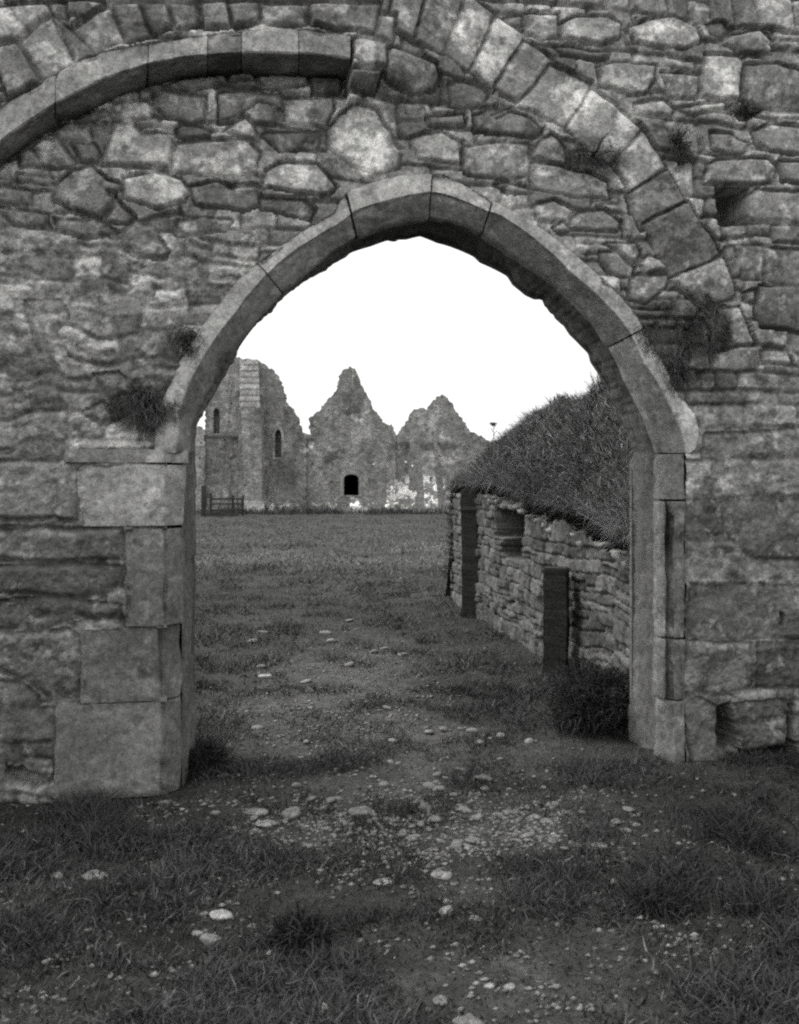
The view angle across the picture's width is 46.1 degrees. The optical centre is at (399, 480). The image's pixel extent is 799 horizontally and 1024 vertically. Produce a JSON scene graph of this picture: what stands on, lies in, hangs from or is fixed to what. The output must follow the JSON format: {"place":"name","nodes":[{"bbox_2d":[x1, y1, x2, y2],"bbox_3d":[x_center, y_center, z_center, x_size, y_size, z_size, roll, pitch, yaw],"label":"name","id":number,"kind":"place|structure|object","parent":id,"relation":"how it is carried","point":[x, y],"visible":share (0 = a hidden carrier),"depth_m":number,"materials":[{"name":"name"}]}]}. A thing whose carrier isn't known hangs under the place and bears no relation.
{"place":"outdoors","nodes":[
{"label":"outdoors","id":0,"kind":"place"},
{"bbox_2d":[197,237,599,465],"label":"sky","id":1,"kind":"structure","parent":0,"point":[418,320],"materials":[{"name":"white"}]},
{"bbox_2d":[0,483,798,1023],"bbox_3d":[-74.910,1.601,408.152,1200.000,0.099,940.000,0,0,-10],"label":"ground","id":2,"kind":"structure","parent":0,"point":[332,783],"depth_m":4.69,"materials":[{"name":"grey plant"}]},
{"bbox_2d":[41,958,53,964],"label":"stone","id":3,"kind":"object","parent":2,"relation":"on","point":[43,962],"visible":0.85,"depth_m":3.12,"materials":[{"name":"grey stone"}]},
{"bbox_2d":[52,872,63,878],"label":"stone","id":4,"kind":"object","parent":2,"relation":"on","point":[56,875],"visible":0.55,"depth_m":3.78,"materials":[{"name":"grey stone"}]},
{"bbox_2d":[81,870,107,879],"bbox_3d":[-1.224,1.590,3.782,0.103,0.024,0.087,0,0,0],"label":"stone","id":5,"kind":"object","parent":2,"relation":"on","point":[86,877],"visible":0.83,"depth_m":3.77,"materials":[{"name":"grey stone"}]},
{"bbox_2d":[107,973,113,978],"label":"stone","id":6,"kind":"object","parent":2,"relation":"on","point":[111,975],"visible":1,"depth_m":3.02,"materials":[{"name":"grey stone"}]},
{"bbox_2d":[156,800,171,805],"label":"stone","id":7,"kind":"object","parent":2,"relation":"on","point":[164,801],"visible":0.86,"depth_m":4.68,"materials":[{"name":"grey stone"}]},
{"bbox_2d":[191,930,202,936],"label":"stone","id":8,"kind":"object","parent":2,"relation":"on","point":[199,934],"visible":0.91,"depth_m":3.34,"materials":[{"name":"grey stone"}]},
{"bbox_2d":[200,933,220,944],"bbox_3d":[-0.664,1.616,3.311,0.078,0.029,0.068,20,0,0],"label":"stone","id":9,"kind":"object","parent":2,"relation":"on","point":[206,938],"visible":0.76,"depth_m":3.29,"materials":[{"name":"grey stone"}]},
{"bbox_2d":[181,726,242,778],"bbox_3d":[-1.093,1.617,5.259,0.562,0.468,0.634,0,0,22],"label":"grass tussock","id":10,"kind":"object","parent":2,"relation":"on","point":[204,753],"depth_m":5.20,"materials":[{"name":"black plant"}]},
{"bbox_2d":[210,810,221,814],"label":"stone","id":11,"kind":"object","parent":2,"relation":"on","point":[215,812],"visible":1,"depth_m":4.53,"materials":[{"name":"grey stone"}]},
{"bbox_2d":[209,909,232,920],"bbox_3d":[-0.661,1.612,3.482,0.094,0.025,0.070,0,0,0],"label":"stone","id":12,"kind":"object","parent":2,"relation":"on","point":[219,914],"visible":1,"depth_m":3.47,"materials":[{"name":"grey stone"}]},
{"bbox_2d":[201,486,243,516],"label":"timber fence","id":13,"kind":"object","parent":2,"relation":"on","point":[203,501],"visible":0.8,"depth_m":41.94,"materials":[{"name":"grey wood"}]},
{"bbox_2d":[250,815,257,820],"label":"stone","id":14,"kind":"object","parent":2,"relation":"on","point":[254,817],"visible":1,"depth_m":4.48,"materials":[{"name":"grey stone"}]},
{"bbox_2d":[244,808,268,815],"bbox_3d":[-0.694,1.611,4.568,0.120,0.032,0.081,0,0,0],"label":"stone","id":15,"kind":"object","parent":2,"relation":"on","point":[255,811],"visible":0.96,"depth_m":4.55,"materials":[{"name":"grey stone"}]},
{"bbox_2d":[252,725,264,729],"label":"stone","id":16,"kind":"object","parent":2,"relation":"on","point":[258,726],"visible":0.99,"depth_m":6.07,"materials":[{"name":"grey stone"}]},
{"bbox_2d":[258,674,272,678],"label":"stone","id":17,"kind":"object","parent":2,"relation":"on","point":[261,676],"visible":1,"depth_m":7.62,"materials":[{"name":"grey stone"}]},
{"bbox_2d":[255,820,275,826],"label":"stone","id":18,"kind":"object","parent":2,"relation":"on","point":[265,823],"visible":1,"depth_m":4.37,"materials":[{"name":"grey stone"}]},
{"bbox_2d":[281,806,301,819],"bbox_3d":[-0.517,1.604,4.514,0.102,0.072,0.071,0,0,0],"label":"stone","id":19,"kind":"object","parent":2,"relation":"on","point":[290,813],"visible":0.81,"depth_m":4.49,"materials":[{"name":"grey stone"}]},
{"bbox_2d":[291,782,301,787],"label":"stone","id":20,"kind":"object","parent":2,"relation":"on","point":[295,785],"visible":0.96,"depth_m":4.93,"materials":[{"name":"grey stone"}]},
{"bbox_2d":[243,893,358,960],"bbox_3d":[-0.336,1.626,3.261,0.420,0.359,0.440,0,0,-10],"label":"grass tussock","id":21,"kind":"object","parent":2,"relation":"on","point":[300,927],"depth_m":3.25,"materials":[{"name":"grey plant"}]},
{"bbox_2d":[301,679,311,683],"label":"stone","id":22,"kind":"object","parent":2,"relation":"on","point":[306,681],"visible":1,"depth_m":7.46,"materials":[{"name":"grey stone"}]},
{"bbox_2d":[306,796,316,800],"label":"stone","id":23,"kind":"object","parent":2,"relation":"on","point":[310,799],"visible":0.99,"depth_m":4.70,"materials":[{"name":"grey stone"}]},
{"bbox_2d":[319,631,331,634],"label":"stone","id":24,"kind":"object","parent":2,"relation":"on","point":[325,632],"visible":0.81,"depth_m":9.85,"materials":[{"name":"grey stone"}]},
{"bbox_2d":[319,1003,338,1023],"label":"stone","id":25,"kind":"object","parent":2,"relation":"on","point":[325,1005],"visible":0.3,"depth_m":2.78,"materials":[{"name":"grey stone"}]},
{"bbox_2d":[322,797,335,802],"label":"stone","id":26,"kind":"object","parent":2,"relation":"on","point":[330,799],"visible":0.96,"depth_m":4.69,"materials":[{"name":"grey stone"}]},
{"bbox_2d":[326,638,337,642],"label":"stone","id":27,"kind":"object","parent":2,"relation":"on","point":[330,640],"visible":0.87,"depth_m":9.29,"materials":[{"name":"grey stone"}]},
{"bbox_2d":[335,796,344,800],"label":"stone","id":28,"kind":"object","parent":2,"relation":"on","point":[338,798],"visible":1,"depth_m":4.73,"materials":[{"name":"grey stone"}]},
{"bbox_2d":[338,812,346,817],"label":"stone","id":29,"kind":"object","parent":2,"relation":"on","point":[340,815],"visible":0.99,"depth_m":4.52,"materials":[{"name":"grey stone"}]},
{"bbox_2d":[195,357,494,512],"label":"ruined abbey","id":30,"kind":"structure","parent":2,"relation":"on","point":[257,447],"depth_m":47.06,"materials":[{"name":"stone"}]},
{"bbox_2d":[215,409,219,432],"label":"blocked window","id":31,"kind":"structure","parent":30,"relation":"in","point":[217,415],"depth_m":47.45,"materials":[{"name":"grey stone"}]},
{"bbox_2d":[276,430,280,456],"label":"blocked window","id":32,"kind":"structure","parent":30,"relation":"in","point":[278,435],"depth_m":47.55,"materials":[{"name":"grey stone"}]},
{"bbox_2d":[343,662,353,666],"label":"stone","id":33,"kind":"object","parent":2,"relation":"on","point":[349,664],"visible":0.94,"depth_m":8.11,"materials":[{"name":"grey stone"}]},
{"bbox_2d":[348,806,374,817],"bbox_3d":[-0.184,1.609,4.554,0.134,0.041,0.104,0,0,0],"label":"stone","id":34,"kind":"object","parent":2,"relation":"on","point":[358,811],"visible":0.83,"depth_m":4.54,"materials":[{"name":"grey stone"}]},
{"bbox_2d":[370,649,378,653],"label":"stone","id":35,"kind":"object","parent":2,"relation":"on","point":[374,651],"visible":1,"depth_m":8.56,"materials":[{"name":"grey stone"}]},
{"bbox_2d":[373,877,392,885],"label":"stone","id":36,"kind":"object","parent":2,"relation":"on","point":[384,879],"visible":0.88,"depth_m":3.70,"materials":[{"name":"grey stone"}]},
{"bbox_2d":[378,781,388,787],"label":"stone","id":37,"kind":"object","parent":2,"relation":"on","point":[381,784],"visible":1,"depth_m":4.91,"materials":[{"name":"grey stone"}]},
{"bbox_2d":[0,0,798,803],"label":"arched stone wall","id":38,"kind":"structure","parent":2,"relation":"on","point":[224,176],"depth_m":5.00,"materials":[{"name":"grey stone"}]},
{"bbox_2d":[95,370,192,449],"bbox_3d":[-1.317,-0.353,4.789,0.404,0.446,0.469,0,0,42],"label":"wall plant","id":39,"kind":"object","parent":38,"relation":"attached to","point":[155,418],"depth_m":4.78,"materials":[{"name":"grey plant"}]},
{"bbox_2d":[160,323,204,363],"bbox_3d":[-1.079,-0.681,4.830,0.292,0.267,0.203,0,0,-30],"label":"wall plant","id":40,"kind":"object","parent":38,"relation":"attached to","point":[185,342],"depth_m":4.83,"materials":[{"name":"grey plant"}]},
{"bbox_2d":[556,128,627,188],"bbox_3d":[1.113,-1.777,5.274,0.537,0.438,0.406,0,0,-45],"label":"wall plant","id":41,"kind":"object","parent":38,"relation":"attached to","point":[615,157],"depth_m":5.22,"materials":[{"name":"grey plant"}]},
{"bbox_2d":[657,356,696,397],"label":"wall plant","id":42,"kind":"object","parent":38,"relation":"attached to","point":[679,375],"depth_m":5.32,"materials":[{"name":"grey plant"}]},
{"bbox_2d":[662,119,697,164],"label":"wall plant","id":43,"kind":"object","parent":38,"relation":"attached to","point":[680,143],"depth_m":5.32,"materials":[{"name":"grey plant"}]},
{"bbox_2d":[628,286,737,381],"bbox_3d":[1.659,-0.814,5.349,0.534,0.591,0.683,0,0,43],"label":"wall plant","id":44,"kind":"object","parent":38,"relation":"attached to","point":[688,347],"depth_m":5.32,"materials":[{"name":"grey plant"}]},
{"bbox_2d":[725,96,765,129],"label":"wall plant","id":45,"kind":"object","parent":38,"relation":"attached to","point":[747,112],"depth_m":5.40,"materials":[{"name":"grey plant"}]},
{"bbox_2d":[0,502,798,1023],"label":"grass","id":46,"kind":"structure","parent":2,"relation":"on","point":[736,826],"depth_m":3.88,"materials":[{"name":"grey plant"}]},
{"bbox_2d":[398,828,406,836],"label":"stone","id":47,"kind":"object","parent":2,"relation":"on","point":[402,831],"visible":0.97,"depth_m":4.26,"materials":[{"name":"grey stone"}]},
{"bbox_2d":[405,835,418,841],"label":"stone","id":48,"kind":"object","parent":2,"relation":"on","point":[413,838],"visible":0.97,"depth_m":4.18,"materials":[{"name":"grey stone"}]},
{"bbox_2d":[407,834,421,838],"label":"stone","id":49,"kind":"object","parent":2,"relation":"on","point":[418,836],"visible":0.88,"depth_m":4.21,"materials":[{"name":"grey stone"}]},
{"bbox_2d":[416,821,423,826],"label":"stone","id":50,"kind":"object","parent":2,"relation":"on","point":[420,823],"visible":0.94,"depth_m":4.35,"materials":[{"name":"grey stone"}]},
{"bbox_2d":[419,802,432,811],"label":"stone","id":51,"kind":"object","parent":2,"relation":"on","point":[423,806],"visible":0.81,"depth_m":4.53,"materials":[{"name":"grey stone"}]},
{"bbox_2d":[424,730,433,734],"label":"stone","id":52,"kind":"object","parent":2,"relation":"on","point":[429,732],"visible":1,"depth_m":5.99,"materials":[{"name":"grey stone"}]},
{"bbox_2d":[423,782,435,788],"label":"stone","id":53,"kind":"object","parent":2,"relation":"on","point":[429,785],"visible":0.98,"depth_m":4.92,"materials":[{"name":"grey stone"}]},
{"bbox_2d":[429,815,442,821],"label":"stone","id":54,"kind":"object","parent":2,"relation":"on","point":[435,818],"visible":0.97,"depth_m":4.40,"materials":[{"name":"grey stone"}]},
{"bbox_2d":[433,772,440,776],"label":"stone","id":55,"kind":"object","parent":2,"relation":"on","point":[437,774],"visible":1,"depth_m":5.15,"materials":[{"name":"grey stone"}]},
{"bbox_2d":[432,786,445,791],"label":"stone","id":56,"kind":"object","parent":2,"relation":"on","point":[441,788],"visible":0.93,"depth_m":4.87,"materials":[{"name":"grey stone"}]},
{"bbox_2d":[433,995,447,1005],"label":"stone","id":57,"kind":"object","parent":2,"relation":"on","point":[436,1000],"visible":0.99,"depth_m":2.85,"materials":[{"name":"grey stone"}]},
{"bbox_2d":[436,838,445,842],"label":"stone","id":58,"kind":"object","parent":2,"relation":"on","point":[440,840],"visible":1,"depth_m":4.15,"materials":[{"name":"grey stone"}]},
{"bbox_2d":[431,871,452,880],"bbox_3d":[0.170,1.587,3.778,0.091,0.024,0.069,0,0,0],"label":"stone","id":59,"kind":"object","parent":2,"relation":"on","point":[446,875],"visible":0.99,"depth_m":3.77,"materials":[{"name":"grey stone"}]},
{"bbox_2d":[439,727,448,731],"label":"stone","id":60,"kind":"object","parent":2,"relation":"on","point":[443,729],"visible":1,"depth_m":6.06,"materials":[{"name":"grey stone"}]},
{"bbox_2d":[437,905,452,916],"bbox_3d":[0.168,1.580,3.450,0.057,0.031,0.053,-38,0,0],"label":"stone","id":61,"kind":"object","parent":2,"relation":"on","point":[445,908],"visible":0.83,"depth_m":3.44,"materials":[{"name":"grey stone"}]},
{"bbox_2d":[451,839,461,847],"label":"stone","id":62,"kind":"object","parent":2,"relation":"on","point":[456,843],"visible":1,"depth_m":4.11,"materials":[{"name":"grey stone"}]},
{"bbox_2d":[459,806,472,812],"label":"stone","id":63,"kind":"object","parent":2,"relation":"on","point":[466,809],"visible":1,"depth_m":4.52,"materials":[{"name":"grey stone"}]},
{"bbox_2d":[452,1014,484,1023],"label":"stone","id":64,"kind":"object","parent":2,"relation":"on","point":[468,1019],"visible":1,"depth_m":2.74,"materials":[{"name":"grey stone"}]},
{"bbox_2d":[460,489,478,618],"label":"stone pillar","id":65,"kind":"structure","parent":2,"relation":"on","point":[469,542],"depth_m":10.95,"materials":[{"name":"grey stone"}]},
{"bbox_2d":[465,838,475,843],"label":"stone","id":66,"kind":"object","parent":2,"relation":"on","point":[469,841],"visible":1,"depth_m":4.14,"materials":[{"name":"grey stone"}]},
{"bbox_2d":[466,728,478,733],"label":"stone","id":67,"kind":"object","parent":2,"relation":"on","point":[473,730],"visible":0.72,"depth_m":5.99,"materials":[{"name":"grey stone"}]},
{"bbox_2d":[468,836,481,840],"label":"stone","id":68,"kind":"object","parent":2,"relation":"on","point":[474,838],"visible":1,"depth_m":4.17,"materials":[{"name":"grey stone"}]},
{"bbox_2d":[470,813,481,820],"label":"stone","id":69,"kind":"object","parent":2,"relation":"on","point":[478,815],"visible":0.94,"depth_m":4.44,"materials":[{"name":"grey stone"}]},
{"bbox_2d":[469,915,482,921],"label":"stone","id":70,"kind":"object","parent":2,"relation":"on","point":[476,917],"visible":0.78,"depth_m":3.40,"materials":[{"name":"grey stone"}]},
{"bbox_2d":[473,774,492,781],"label":"stone","id":71,"kind":"object","parent":2,"relation":"on","point":[480,776],"visible":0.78,"depth_m":5.05,"materials":[{"name":"grey stone"}]},
{"bbox_2d":[483,982,494,988],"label":"stone","id":72,"kind":"object","parent":2,"relation":"on","point":[490,985],"visible":1,"depth_m":2.95,"materials":[{"name":"grey stone"}]},
{"bbox_2d":[504,983,514,990],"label":"stone","id":73,"kind":"object","parent":2,"relation":"on","point":[510,986],"visible":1,"depth_m":2.94,"materials":[{"name":"grey stone"}]},
{"bbox_2d":[522,832,535,837],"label":"stone","id":74,"kind":"object","parent":2,"relation":"on","point":[529,834],"visible":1,"depth_m":4.18,"materials":[{"name":"grey stone"}]},
{"bbox_2d":[524,738,533,743],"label":"stone","id":75,"kind":"object","parent":2,"relation":"on","point":[527,740],"visible":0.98,"depth_m":5.75,"materials":[{"name":"grey stone"}]},
{"bbox_2d":[529,814,540,819],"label":"stone","id":76,"kind":"object","parent":2,"relation":"on","point":[536,816],"visible":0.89,"depth_m":4.44,"materials":[{"name":"grey stone"}]},
{"bbox_2d":[540,818,552,823],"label":"stone","id":77,"kind":"object","parent":2,"relation":"on","point":[545,820],"visible":1,"depth_m":4.38,"materials":[{"name":"grey stone"}]},
{"bbox_2d":[418,366,685,596],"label":"earth bank","id":78,"kind":"structure","parent":2,"relation":"on","point":[485,488],"depth_m":8.48,"materials":[{"name":"plant"}]},
{"bbox_2d":[489,422,496,463],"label":"weed","id":79,"kind":"object","parent":78,"relation":"on","point":[492,423],"visible":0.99,"depth_m":10.49,"materials":[{"name":"plant"}]},
{"bbox_2d":[546,801,559,806],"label":"stone","id":80,"kind":"object","parent":2,"relation":"on","point":[553,802],"visible":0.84,"depth_m":4.63,"materials":[{"name":"grey stone"}]},
{"bbox_2d":[542,566,569,677],"bbox_3d":[1.289,1.208,7.750,0.221,0.985,0.211,0,0,14],"label":"stone post","id":81,"kind":"object","parent":2,"relation":"on","point":[556,624],"visible":0.9,"depth_m":7.66,"materials":[{"name":"grey stone"}]},
{"bbox_2d":[551,834,560,838],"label":"stone","id":82,"kind":"object","parent":2,"relation":"on","point":[554,836],"visible":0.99,"depth_m":4.18,"materials":[{"name":"grey stone"}]},
{"bbox_2d":[556,810,570,814],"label":"stone","id":83,"kind":"object","parent":2,"relation":"on","point":[562,813],"visible":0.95,"depth_m":4.49,"materials":[{"name":"grey stone"}]},
{"bbox_2d":[450,492,686,700],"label":"field wall","id":84,"kind":"structure","parent":2,"relation":"on","point":[515,555],"depth_m":8.80,"materials":[{"name":"stone"}]},
{"bbox_2d":[536,653,635,745],"bbox_3d":[1.304,1.484,6.078,0.870,0.729,0.833,0,0,37],"label":"bush","id":85,"kind":"object","parent":2,"relation":"on","point":[595,699],"visible":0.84,"depth_m":5.93,"materials":[{"name":"black plant"}]},
{"bbox_2d":[591,842,607,848],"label":"stone","id":86,"kind":"object","parent":2,"relation":"on","point":[605,844],"visible":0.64,"depth_m":4.07,"materials":[{"name":"grey stone"}]},
{"bbox_2d":[610,818,620,823],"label":"stone","id":87,"kind":"object","parent":2,"relation":"on","point":[618,822],"visible":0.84,"depth_m":4.37,"materials":[{"name":"grey stone"}]},
{"bbox_2d":[619,828,631,833],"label":"stone","id":88,"kind":"object","parent":2,"relation":"on","point":[628,830],"visible":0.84,"depth_m":4.25,"materials":[{"name":"grey stone"}]},
{"bbox_2d":[622,806,634,811],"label":"stone","id":89,"kind":"object","parent":2,"relation":"on","point":[626,808],"visible":0.99,"depth_m":4.55,"materials":[{"name":"grey stone"}]},
{"bbox_2d":[601,867,716,927],"bbox_3d":[0.964,1.620,3.496,0.440,0.351,0.455,0,0,21],"label":"grass tussock","id":90,"kind":"object","parent":2,"relation":"on","point":[667,900],"depth_m":3.46,"materials":[{"name":"grey plant"}]},
{"bbox_2d":[1,596,798,1022],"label":"gravel","id":91,"kind":"structure","parent":0,"point":[321,824],"depth_m":4.17,"materials":[{"name":"grey gravel"}]}
]}

